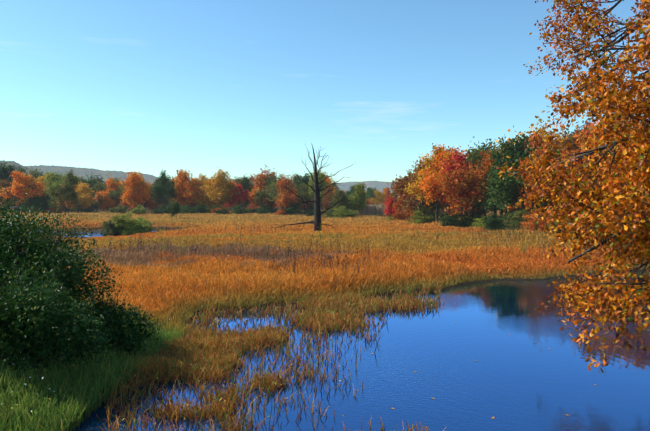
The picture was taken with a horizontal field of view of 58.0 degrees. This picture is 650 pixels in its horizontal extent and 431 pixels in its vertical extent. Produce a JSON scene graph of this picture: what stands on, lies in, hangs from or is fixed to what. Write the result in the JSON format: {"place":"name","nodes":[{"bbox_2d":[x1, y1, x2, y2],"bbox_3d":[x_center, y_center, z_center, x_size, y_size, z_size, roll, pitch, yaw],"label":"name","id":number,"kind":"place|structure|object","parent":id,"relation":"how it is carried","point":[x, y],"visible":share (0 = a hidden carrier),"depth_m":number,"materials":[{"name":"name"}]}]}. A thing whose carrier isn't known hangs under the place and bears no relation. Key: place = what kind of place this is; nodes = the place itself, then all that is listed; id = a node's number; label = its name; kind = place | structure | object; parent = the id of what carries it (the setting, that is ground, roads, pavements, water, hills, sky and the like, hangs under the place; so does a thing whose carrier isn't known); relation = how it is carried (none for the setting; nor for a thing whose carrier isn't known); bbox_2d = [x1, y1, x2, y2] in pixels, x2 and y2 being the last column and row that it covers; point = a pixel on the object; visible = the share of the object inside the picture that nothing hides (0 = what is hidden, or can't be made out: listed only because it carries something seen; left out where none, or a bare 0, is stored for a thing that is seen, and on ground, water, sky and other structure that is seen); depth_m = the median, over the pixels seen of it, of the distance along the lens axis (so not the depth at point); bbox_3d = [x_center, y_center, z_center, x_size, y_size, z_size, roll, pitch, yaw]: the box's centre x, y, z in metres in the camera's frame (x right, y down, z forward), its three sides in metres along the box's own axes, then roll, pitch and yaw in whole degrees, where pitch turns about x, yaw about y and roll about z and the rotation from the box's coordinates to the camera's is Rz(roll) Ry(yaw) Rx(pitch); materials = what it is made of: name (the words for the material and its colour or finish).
{"place":"outdoors","nodes":[
{"label":"outdoors","id":0,"kind":"place"},
{"bbox_2d":[0,161,86,181],"bbox_3d":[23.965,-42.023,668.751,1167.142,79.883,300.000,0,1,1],"label":"hill","id":1,"kind":"structure","parent":0,"point":[11,163],"depth_m":806.87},
{"bbox_2d":[25,165,157,183],"bbox_3d":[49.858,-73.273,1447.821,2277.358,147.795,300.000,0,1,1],"label":"hill","id":2,"kind":"structure","parent":0,"point":[80,172],"depth_m":1575.12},
{"bbox_2d":[223,179,392,193],"bbox_3d":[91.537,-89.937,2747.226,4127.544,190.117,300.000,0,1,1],"label":"hill","id":3,"kind":"structure","parent":0,"point":[379,185],"depth_m":2836.81,"materials":[{"name":"grey"}]},
{"bbox_2d":[0,0,649,182],"label":"sky","id":4,"kind":"structure","parent":0,"point":[151,87],"materials":[{"name":"blue"}]},
{"bbox_2d":[2,206,649,426],"bbox_3d":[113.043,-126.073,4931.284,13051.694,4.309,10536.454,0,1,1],"label":"ground","id":5,"kind":"structure","parent":0,"point":[517,279],"depth_m":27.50,"materials":[{"name":"orange plant"}]},
{"bbox_2d":[0,179,15,209],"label":"tree","id":6,"kind":"object","parent":5,"relation":"on","point":[7,184],"visible":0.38,"depth_m":157.57,"materials":[{"name":"orange plant"}]},
{"bbox_2d":[0,159,18,204],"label":"tree","id":7,"kind":"object","parent":5,"relation":"on","point":[6,173],"visible":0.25,"depth_m":168.60,"materials":[{"name":"green plant"}]},
{"bbox_2d":[0,170,46,212],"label":"tree","id":8,"kind":"object","parent":5,"relation":"on","point":[17,189],"visible":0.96,"depth_m":149.79,"materials":[{"name":"orange plant"}]},
{"bbox_2d":[12,165,37,180],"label":"tree","id":9,"kind":"object","parent":5,"relation":"on","point":[21,170],"depth_m":178.74,"materials":[{"name":"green plant"}]},
{"bbox_2d":[28,166,43,180],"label":"tree","id":10,"kind":"object","parent":5,"relation":"on","point":[36,175],"visible":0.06,"depth_m":191.43,"materials":[{"name":"green plant"}]},
{"bbox_2d":[20,181,52,210],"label":"tree","id":11,"kind":"object","parent":5,"relation":"on","point":[34,201],"visible":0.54,"depth_m":152.03,"materials":[{"name":"green plant"}]},
{"bbox_2d":[35,173,51,209],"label":"tree","id":12,"kind":"object","parent":5,"relation":"on","point":[40,178],"visible":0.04,"depth_m":160.59,"materials":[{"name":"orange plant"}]},
{"bbox_2d":[44,206,62,212],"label":"bush","id":13,"kind":"object","parent":5,"relation":"on","point":[54,209],"visible":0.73,"depth_m":149.98,"materials":[{"name":"brown plant"}]},
{"bbox_2d":[38,171,79,210],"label":"tree","id":14,"kind":"object","parent":5,"relation":"on","point":[50,177],"visible":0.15,"depth_m":157.82,"materials":[{"name":"green plant"}]},
{"bbox_2d":[48,169,79,215],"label":"tree","id":15,"kind":"object","parent":5,"relation":"on","point":[67,190],"visible":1,"depth_m":115.12,"materials":[{"name":"green plant"}]},
{"bbox_2d":[46,178,81,211],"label":"tree","id":16,"kind":"object","parent":5,"relation":"on","point":[53,203],"visible":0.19,"depth_m":152.32,"materials":[{"name":"green plant"}]},
{"bbox_2d":[55,182,80,213],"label":"tree","id":17,"kind":"object","parent":5,"relation":"on","point":[64,204],"visible":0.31,"depth_m":124.43,"materials":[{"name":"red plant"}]},
{"bbox_2d":[0,185,160,375],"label":"bush","id":18,"kind":"object","parent":5,"relation":"on","point":[51,314],"depth_m":12.41,"materials":[{"name":"green plant"}]},
{"bbox_2d":[2,193,124,327],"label":"bank bush shoots","id":19,"kind":"object","parent":18,"relation":"attached to","point":[29,245],"visible":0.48,"depth_m":13.06,"materials":[{"name":"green plant"}]},
{"bbox_2d":[76,183,94,211],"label":"tree","id":20,"kind":"object","parent":5,"relation":"on","point":[85,198],"visible":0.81,"depth_m":158.21,"materials":[{"name":"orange plant"}]},
{"bbox_2d":[81,173,106,207],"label":"tree","id":21,"kind":"object","parent":5,"relation":"on","point":[91,181],"visible":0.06,"depth_m":177.06,"materials":[{"name":"green plant"}]},
{"bbox_2d":[0,285,191,430],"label":"bank grass","id":22,"kind":"structure","parent":5,"relation":"on","point":[72,400],"depth_m":10.53,"materials":[{"name":"green plant"}]},
{"bbox_2d":[90,177,111,211],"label":"tree","id":23,"kind":"object","parent":5,"relation":"on","point":[97,186],"visible":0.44,"depth_m":168.32,"materials":[{"name":"green plant"}]},
{"bbox_2d":[94,172,119,210],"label":"tree","id":24,"kind":"object","parent":5,"relation":"on","point":[111,202],"visible":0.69,"depth_m":166.94,"materials":[{"name":"orange plant"}]},
{"bbox_2d":[98,215,129,233],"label":"bush","id":25,"kind":"object","parent":5,"relation":"on","point":[107,226],"visible":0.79,"depth_m":66.41,"materials":[{"name":"green plant"}]},
{"bbox_2d":[105,181,127,204],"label":"tree","id":26,"kind":"object","parent":5,"relation":"on","point":[115,194],"visible":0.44,"depth_m":165.46,"materials":[{"name":"green plant"}]},
{"bbox_2d":[108,205,126,213],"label":"bush","id":27,"kind":"object","parent":5,"relation":"on","point":[117,210],"visible":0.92,"depth_m":150.18,"materials":[{"name":"green plant"}]},
{"bbox_2d":[110,212,152,234],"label":"bush","id":28,"kind":"object","parent":5,"relation":"on","point":[134,226],"visible":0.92,"depth_m":66.59,"materials":[{"name":"green plant"}]},
{"bbox_2d":[117,184,154,211],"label":"tree","id":29,"kind":"object","parent":5,"relation":"on","point":[148,205],"visible":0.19,"depth_m":157.41,"materials":[{"name":"orange plant"}]},
{"bbox_2d":[128,205,146,214],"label":"bush","id":30,"kind":"object","parent":5,"relation":"on","point":[136,210],"visible":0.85,"depth_m":143.88,"materials":[{"name":"green plant"}]},
{"bbox_2d":[118,169,157,210],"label":"tree","id":31,"kind":"object","parent":5,"relation":"on","point":[135,194],"visible":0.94,"depth_m":150.45,"materials":[{"name":"orange plant"}]},
{"bbox_2d":[151,204,170,213],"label":"bush","id":32,"kind":"object","parent":5,"relation":"on","point":[162,208],"visible":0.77,"depth_m":141.83,"materials":[{"name":"green plant"}]},
{"bbox_2d":[149,170,178,203],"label":"tree","id":33,"kind":"object","parent":5,"relation":"on","point":[159,189],"visible":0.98,"depth_m":149.97,"materials":[{"name":"green plant"}]},
{"bbox_2d":[166,201,181,217],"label":"tree","id":34,"kind":"object","parent":5,"relation":"on","point":[174,209],"visible":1,"depth_m":106.21,"materials":[{"name":"green plant"}]},
{"bbox_2d":[169,168,202,206],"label":"tree","id":35,"kind":"object","parent":5,"relation":"on","point":[187,188],"visible":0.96,"depth_m":150.26,"materials":[{"name":"orange plant"}]},
{"bbox_2d":[195,173,207,186],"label":"tree","id":36,"kind":"object","parent":5,"relation":"on","point":[201,178],"visible":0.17,"depth_m":173.80,"materials":[{"name":"orange plant"}]},
{"bbox_2d":[190,176,214,206],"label":"tree","id":37,"kind":"object","parent":5,"relation":"on","point":[203,192],"visible":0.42,"depth_m":150.42,"materials":[{"name":"orange plant"}]},
{"bbox_2d":[195,204,210,213],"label":"bush","id":38,"kind":"object","parent":5,"relation":"on","point":[202,208],"visible":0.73,"depth_m":147.53,"materials":[{"name":"green plant"}]},
{"bbox_2d":[203,167,240,206],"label":"tree","id":39,"kind":"object","parent":5,"relation":"on","point":[217,196],"visible":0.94,"depth_m":147.93,"materials":[{"name":"yellow plant"}]},
{"bbox_2d":[214,208,229,213],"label":"bush","id":40,"kind":"object","parent":5,"relation":"on","point":[221,211],"visible":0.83,"depth_m":141.90,"materials":[{"name":"green plant"}]},
{"bbox_2d":[228,182,248,207],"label":"tree","id":41,"kind":"object","parent":5,"relation":"on","point":[241,197],"visible":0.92,"depth_m":151.08,"materials":[{"name":"red plant"}]},
{"bbox_2d":[230,205,252,213],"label":"bush","id":42,"kind":"object","parent":5,"relation":"on","point":[237,210],"visible":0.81,"depth_m":141.36,"materials":[{"name":"green plant"}]},
{"bbox_2d":[231,173,256,206],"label":"tree","id":43,"kind":"object","parent":5,"relation":"on","point":[237,179],"visible":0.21,"depth_m":170.26,"materials":[{"name":"green plant"}]},
{"bbox_2d":[238,175,251,190],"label":"tree","id":44,"kind":"object","parent":5,"relation":"on","point":[247,182],"visible":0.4,"depth_m":169.64,"materials":[{"name":"green plant"}]},
{"bbox_2d":[247,174,263,206],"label":"tree","id":45,"kind":"object","parent":5,"relation":"on","point":[250,197],"visible":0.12,"depth_m":162.53,"materials":[{"name":"orange plant"}]},
{"bbox_2d":[256,207,271,213],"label":"bush","id":46,"kind":"object","parent":5,"relation":"on","point":[261,211],"visible":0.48,"depth_m":138.09,"materials":[{"name":"green plant"}]},
{"bbox_2d":[251,175,277,207],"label":"tree","id":47,"kind":"object","parent":5,"relation":"on","point":[258,196],"visible":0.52,"depth_m":149.66,"materials":[{"name":"green plant"}]},
{"bbox_2d":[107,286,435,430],"bbox_3d":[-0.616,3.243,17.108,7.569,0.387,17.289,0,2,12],"label":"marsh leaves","id":48,"kind":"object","parent":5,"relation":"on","point":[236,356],"visible":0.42,"depth_m":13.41,"materials":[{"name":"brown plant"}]},
{"bbox_2d":[249,165,297,208],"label":"tree","id":49,"kind":"object","parent":5,"relation":"on","point":[259,181],"visible":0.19,"depth_m":152.01,"materials":[{"name":"orange plant"}]},
{"bbox_2d":[264,173,289,207],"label":"tree","id":50,"kind":"object","parent":5,"relation":"on","point":[273,191],"visible":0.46,"depth_m":141.20,"materials":[{"name":"green plant"}]},
{"bbox_2d":[281,203,301,214],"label":"bush","id":51,"kind":"object","parent":5,"relation":"on","point":[289,209],"visible":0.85,"depth_m":132.37,"materials":[{"name":"green plant"}]},
{"bbox_2d":[274,174,311,211],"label":"tree","id":52,"kind":"object","parent":5,"relation":"on","point":[287,195],"visible":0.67,"depth_m":134.79,"materials":[{"name":"orange plant"}]},
{"bbox_2d":[290,172,302,211],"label":"tree","id":53,"kind":"object","parent":5,"relation":"on","point":[296,180],"visible":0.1,"depth_m":170.13,"materials":[{"name":"green plant"}]},
{"bbox_2d":[289,183,312,213],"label":"tree","id":54,"kind":"object","parent":5,"relation":"on","point":[303,188],"visible":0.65,"depth_m":133.54,"materials":[{"name":"green plant"}]},
{"bbox_2d":[294,171,311,211],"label":"tree","id":55,"kind":"object","parent":5,"relation":"on","point":[305,177],"visible":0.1,"depth_m":162.06,"materials":[{"name":"green plant"}]},
{"bbox_2d":[273,143,355,231],"bbox_3d":[-1.239,-2.789,61.049,9.074,9.793,3.194,0,1,1],"label":"dead tree","id":56,"kind":"object","parent":5,"relation":"on","point":[316,221],"visible":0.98,"depth_m":60.65,"materials":[{"name":"brown wood"}]},
{"bbox_2d":[299,169,330,206],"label":"tree","id":57,"kind":"object","parent":5,"relation":"on","point":[321,185],"visible":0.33,"depth_m":147.64,"materials":[{"name":"green plant"}]},
{"bbox_2d":[106,223,530,260],"bbox_3d":[-1.533,1.414,38.781,27.759,2.374,15.294,0,1,1],"label":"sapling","id":58,"kind":"object","parent":5,"relation":"on","point":[318,232],"depth_m":34.32,"materials":[{"name":"brown plant"}]},
{"bbox_2d":[312,175,337,204],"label":"tree","id":59,"kind":"object","parent":5,"relation":"on","point":[328,180],"visible":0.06,"depth_m":153.69,"materials":[{"name":"orange plant"}]},
{"bbox_2d":[321,186,334,209],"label":"tree","id":60,"kind":"object","parent":5,"relation":"on","point":[327,199],"visible":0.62,"depth_m":141.99,"materials":[{"name":"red plant"}]},
{"bbox_2d":[321,208,338,217],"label":"bush","id":61,"kind":"object","parent":5,"relation":"on","point":[329,213],"visible":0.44,"depth_m":113.08,"materials":[{"name":"green plant"}]},
{"bbox_2d":[329,187,352,209],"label":"tree","id":62,"kind":"object","parent":5,"relation":"on","point":[341,203],"visible":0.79,"depth_m":123.47,"materials":[{"name":"green plant"}]},
{"bbox_2d":[331,205,358,217],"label":"bush","id":63,"kind":"object","parent":5,"relation":"on","point":[341,212],"visible":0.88,"depth_m":109.20,"materials":[{"name":"green plant"}]},
{"bbox_2d":[96,223,597,268],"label":"weed seed heads","id":64,"kind":"object","parent":5,"relation":"on","point":[298,245],"visible":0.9,"depth_m":34.37,"materials":[{"name":"plant"}]},
{"bbox_2d":[97,223,599,273],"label":"weed stalks","id":65,"kind":"object","parent":5,"relation":"on","point":[167,245],"visible":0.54,"depth_m":34.30,"materials":[{"name":"brown plant"}]},
{"bbox_2d":[344,184,354,201],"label":"tree","id":66,"kind":"object","parent":5,"relation":"on","point":[352,189],"visible":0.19,"depth_m":208.32,"materials":[{"name":"green plant"}]},
{"bbox_2d":[346,182,367,214],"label":"tree","id":67,"kind":"object","parent":5,"relation":"on","point":[358,202],"visible":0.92,"depth_m":123.14,"materials":[{"name":"green plant"}]},
{"bbox_2d":[365,187,376,198],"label":"tree","id":68,"kind":"object","parent":5,"relation":"on","point":[369,192],"visible":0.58,"depth_m":203.55,"materials":[{"name":"green plant"}]},
{"bbox_2d":[369,189,385,203],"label":"tree","id":69,"kind":"object","parent":5,"relation":"on","point":[379,198],"visible":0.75,"depth_m":201.09,"materials":[{"name":"yellow plant"}]},
{"bbox_2d":[382,187,395,202],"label":"tree","id":70,"kind":"object","parent":5,"relation":"on","point":[387,194],"visible":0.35,"depth_m":206.91,"materials":[{"name":"orange plant"}]},
{"bbox_2d":[382,196,402,218],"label":"tree","id":71,"kind":"object","parent":5,"relation":"on","point":[389,209],"visible":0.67,"depth_m":100.94,"materials":[{"name":"red plant"}]},
{"bbox_2d":[351,204,447,214],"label":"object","id":72,"kind":"structure","parent":5,"relation":"on","point":[374,209],"depth_m":128.11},
{"bbox_2d":[392,210,412,220],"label":"bush","id":73,"kind":"object","parent":5,"relation":"on","point":[400,215],"visible":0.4,"depth_m":98.73,"materials":[{"name":"red plant"}]},
{"bbox_2d":[392,193,418,219],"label":"tree","id":74,"kind":"object","parent":5,"relation":"on","point":[397,205],"visible":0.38,"depth_m":94.79,"materials":[{"name":"orange plant"}]},
{"bbox_2d":[387,158,435,215],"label":"tree","id":75,"kind":"object","parent":5,"relation":"on","point":[398,186],"visible":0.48,"depth_m":87.80,"materials":[{"name":"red plant"}]},
{"bbox_2d":[408,207,444,223],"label":"bush","id":76,"kind":"object","parent":5,"relation":"on","point":[421,217],"visible":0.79,"depth_m":86.10,"materials":[{"name":"green plant"}]},
{"bbox_2d":[409,166,455,220],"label":"tree","id":77,"kind":"object","parent":5,"relation":"on","point":[433,206],"visible":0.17,"depth_m":90.47,"materials":[{"name":"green plant"}]},
{"bbox_2d":[404,144,461,221],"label":"tree","id":78,"kind":"object","parent":5,"relation":"on","point":[416,188],"visible":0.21,"depth_m":83.18,"materials":[{"name":"plant"}]},
{"bbox_2d":[418,144,459,215],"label":"tree","id":79,"kind":"object","parent":5,"relation":"on","point":[430,183],"visible":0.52,"depth_m":80.12,"materials":[{"name":"orange plant"}]},
{"bbox_2d":[439,214,466,226],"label":"bush","id":80,"kind":"object","parent":5,"relation":"on","point":[452,221],"visible":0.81,"depth_m":75.88,"materials":[{"name":"green plant"}]},
{"bbox_2d":[435,148,486,217],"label":"tree","id":81,"kind":"object","parent":5,"relation":"on","point":[461,159],"visible":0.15,"depth_m":77.75,"materials":[{"name":"red plant"}]},
{"bbox_2d":[456,211,476,226],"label":"bush","id":82,"kind":"object","parent":5,"relation":"on","point":[465,219],"visible":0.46,"depth_m":76.50,"materials":[{"name":"green plant"}]},
{"bbox_2d":[434,144,502,219],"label":"tree","id":83,"kind":"object","parent":5,"relation":"on","point":[460,181],"visible":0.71,"depth_m":74.53,"materials":[{"name":"red plant"}]},
{"bbox_2d":[469,211,489,225],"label":"bush","id":84,"kind":"object","parent":5,"relation":"on","point":[477,214],"visible":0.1,"depth_m":75.87,"materials":[{"name":"green plant"}]},
{"bbox_2d":[472,216,487,228],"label":"bush","id":85,"kind":"object","parent":5,"relation":"on","point":[480,224],"visible":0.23,"depth_m":71.41,"materials":[{"name":"green plant"}]},
{"bbox_2d":[447,136,517,214],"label":"tree","id":86,"kind":"object","parent":5,"relation":"on","point":[484,145],"depth_m":100.71,"materials":[{"name":"green plant"}]},
{"bbox_2d":[463,145,504,216],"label":"tree","id":87,"kind":"object","parent":5,"relation":"on","point":[475,157],"visible":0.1,"depth_m":88.48,"materials":[{"name":"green plant"}]},
{"bbox_2d":[468,139,505,212],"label":"tree","id":88,"kind":"object","parent":5,"relation":"on","point":[491,142],"visible":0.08,"depth_m":91.48,"materials":[{"name":"green plant"}]},
{"bbox_2d":[481,213,502,230],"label":"bush","id":89,"kind":"object","parent":5,"relation":"on","point":[491,217],"visible":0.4,"depth_m":68.73,"materials":[{"name":"green plant"}]},
{"bbox_2d":[475,165,523,213],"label":"tree","id":90,"kind":"object","parent":5,"relation":"on","point":[490,205],"visible":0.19,"depth_m":72.62,"materials":[{"name":"green plant"}]},
{"bbox_2d":[484,210,514,229],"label":"bush","id":91,"kind":"object","parent":5,"relation":"on","point":[500,219],"visible":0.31,"depth_m":67.40,"materials":[{"name":"green plant"}]},
{"bbox_2d":[480,137,528,213],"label":"tree","id":92,"kind":"object","parent":5,"relation":"on","point":[497,156],"visible":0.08,"depth_m":71.73,"materials":[{"name":"green plant"}]},
{"bbox_2d":[483,139,553,208],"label":"tree","id":93,"kind":"object","parent":5,"relation":"on","point":[496,180],"visible":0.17,"depth_m":68.21,"materials":[{"name":"green plant"}]},
{"bbox_2d":[499,209,545,230],"bbox_3d":[22.080,1.152,64.539,5.178,3.683,6.011,-1,2,-36],"label":"bush","id":94,"kind":"object","parent":5,"relation":"on","point":[514,219],"visible":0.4,"depth_m":64.61,"materials":[{"name":"green plant"}]},
{"bbox_2d":[488,125,557,214],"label":"tree","id":95,"kind":"object","parent":5,"relation":"on","point":[518,149],"visible":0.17,"depth_m":70.64,"materials":[{"name":"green plant"}]},
{"bbox_2d":[493,110,565,209],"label":"tree","id":96,"kind":"object","parent":5,"relation":"on","point":[543,133],"depth_m":76.26,"materials":[{"name":"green plant"}]},
{"bbox_2d":[515,210,553,232],"bbox_3d":[21.785,1.287,58.270,5.465,3.834,5.637,-1,2,-19],"label":"bush","id":97,"kind":"object","parent":5,"relation":"on","point":[532,221],"visible":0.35,"depth_m":58.47,"materials":[{"name":"orange plant"}]},
{"bbox_2d":[517,132,568,212],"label":"tree","id":98,"kind":"object","parent":5,"relation":"on","point":[534,138],"visible":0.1,"depth_m":65.64,"materials":[{"name":"orange plant"}]},
{"bbox_2d":[527,128,584,203],"bbox_3d":[26.279,-3.672,63.155,8.316,11.573,8.946,1,2,34],"label":"tree","id":99,"kind":"object","parent":5,"relation":"on","point":[569,140],"visible":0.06,"depth_m":62.43,"materials":[{"name":"orange plant"}]},
{"bbox_2d":[540,212,578,233],"bbox_3d":[23.216,1.326,55.592,5.879,3.675,4.609,0,2,13],"label":"bush","id":100,"kind":"object","parent":5,"relation":"on","point":[559,230],"visible":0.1,"depth_m":55.45,"materials":[{"name":"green plant"}]},
{"bbox_2d":[547,119,596,195],"bbox_3d":[26.194,-3.819,59.926,7.145,11.794,9.542,0,1,0],"label":"tree","id":101,"kind":"object","parent":5,"relation":"on","point":[588,125],"depth_m":57.39,"materials":[{"name":"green plant"}]},
{"bbox_2d":[525,122,648,218],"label":"tree","id":102,"kind":"object","parent":5,"relation":"on","point":[591,128],"visible":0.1,"depth_m":54.26,"materials":[{"name":"orange plant"}]},
{"bbox_2d":[566,115,642,213],"bbox_3d":[33.837,-5.130,63.137,16.986,14.408,10.138,0,2,-12],"label":"tree","id":103,"kind":"object","parent":5,"relation":"on","point":[584,135],"depth_m":63.58,"materials":[{"name":"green plant"}]},
{"bbox_2d":[582,122,635,208],"bbox_3d":[27.448,-2.813,49.242,11.190,10.600,6.989,1,2,32],"label":"tree","id":104,"kind":"object","parent":5,"relation":"on","point":[620,147],"visible":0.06,"depth_m":49.87,"materials":[{"name":"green plant"}]},
{"bbox_2d":[24,227,649,430],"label":"pond water","id":105,"kind":"structure","parent":0,"point":[521,377],"depth_m":12.83,"materials":[{"name":"blue liquid"}]},
{"bbox_2d":[91,282,445,430],"bbox_3d":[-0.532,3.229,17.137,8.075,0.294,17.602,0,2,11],"label":"marsh grass","id":106,"kind":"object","parent":105,"relation":"on","point":[236,366],"visible":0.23,"depth_m":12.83,"materials":[{"name":"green plant"}]},
{"bbox_2d":[496,0,649,372],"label":"tree","id":107,"kind":"object","parent":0,"point":[629,192],"depth_m":9.74,"materials":[{"name":"orange plant"}]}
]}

